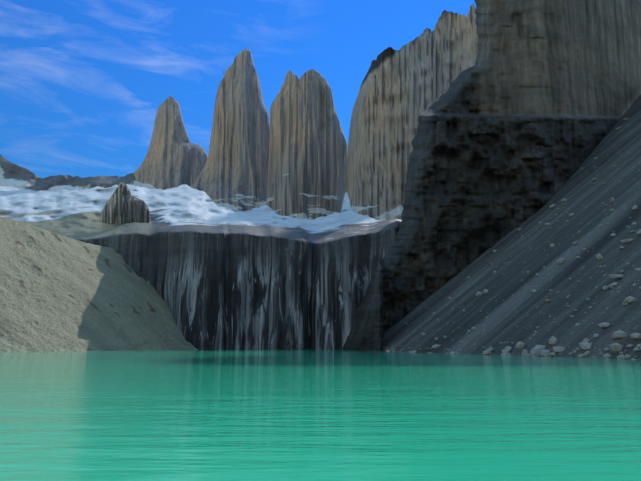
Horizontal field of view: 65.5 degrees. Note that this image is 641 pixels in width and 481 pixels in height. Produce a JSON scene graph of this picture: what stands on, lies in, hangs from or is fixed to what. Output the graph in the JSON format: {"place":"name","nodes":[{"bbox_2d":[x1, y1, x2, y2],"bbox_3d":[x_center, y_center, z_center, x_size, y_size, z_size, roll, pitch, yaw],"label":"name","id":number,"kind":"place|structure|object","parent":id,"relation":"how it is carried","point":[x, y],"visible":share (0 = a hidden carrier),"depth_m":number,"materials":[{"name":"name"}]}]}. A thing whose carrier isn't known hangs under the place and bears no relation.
{"place":"outdoors","nodes":[
{"label":"outdoors","id":0,"kind":"place"},
{"bbox_2d":[0,154,155,191],"bbox_3d":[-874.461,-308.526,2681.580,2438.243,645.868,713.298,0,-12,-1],"label":"ridge","id":1,"kind":"structure","parent":0,"point":[13,175],"depth_m":2740.42,"materials":[{"name":"grey stone"}]},
{"bbox_2d":[134,96,207,189],"bbox_3d":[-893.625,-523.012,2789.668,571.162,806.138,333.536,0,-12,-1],"label":"rock spire","id":2,"kind":"structure","parent":1,"relation":"on","point":[175,157],"depth_m":2749.99,"materials":[{"name":"stone"}]},
{"bbox_2d":[0,217,198,351],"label":"slope","id":3,"kind":"structure","parent":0,"point":[58,292],"depth_m":347.87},
{"bbox_2d":[0,184,401,349],"bbox_3d":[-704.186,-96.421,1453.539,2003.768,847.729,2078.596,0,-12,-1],"label":"headwall","id":4,"kind":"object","parent":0,"point":[216,277],"visible":0.42,"depth_m":410.46,"materials":[{"name":"grey stone"}]},
{"bbox_2d":[98,182,150,222],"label":"rock outcrop","id":5,"kind":"object","parent":4,"relation":"on","point":[123,204],"visible":1,"depth_m":533.83,"materials":[{"name":"stone"}]},
{"bbox_2d":[190,48,269,210],"bbox_3d":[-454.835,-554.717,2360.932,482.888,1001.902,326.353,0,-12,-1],"label":"rock spire","id":6,"kind":"structure","parent":4,"relation":"on","point":[233,174],"depth_m":2297.79,"materials":[{"name":"stone"}]},
{"bbox_2d":[266,69,347,219],"bbox_3d":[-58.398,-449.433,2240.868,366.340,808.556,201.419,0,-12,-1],"label":"rock spire","id":7,"kind":"structure","parent":4,"relation":"on","point":[307,160],"depth_m":2184.90,"materials":[{"name":"stone"}]},
{"bbox_2d":[0,0,475,177],"label":"sky","id":8,"kind":"structure","parent":0,"point":[84,83],"materials":[{"name":"blue"}]},
{"bbox_2d":[0,350,640,480],"bbox_3d":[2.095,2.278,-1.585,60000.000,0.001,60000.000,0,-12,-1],"label":"lake","id":9,"kind":"structure","parent":0,"point":[238,415],"depth_m":18.62,"materials":[{"name":"liquid"}]},
{"bbox_2d":[340,4,478,220],"bbox_3d":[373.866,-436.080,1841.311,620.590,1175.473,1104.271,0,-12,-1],"label":"wall","id":10,"kind":"structure","parent":0,"point":[403,88],"depth_m":1812.82,"materials":[{"name":"stone"}]},
{"bbox_2d":[342,0,640,350],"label":"dark cliff","id":11,"kind":"structure","parent":0,"point":[520,118],"depth_m":357.01,"materials":[{"name":"grey stone"}]},
{"bbox_2d":[382,94,640,358],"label":"talus","id":12,"kind":"structure","parent":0,"point":[586,196],"depth_m":201.61,"materials":[{"name":"grey gravel"}]},
{"bbox_2d":[383,118,640,358],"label":"talus boulders","id":13,"kind":"object","parent":12,"relation":"on","point":[537,350],"visible":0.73,"depth_m":140.78,"materials":[{"name":"grey stone"}]}
]}

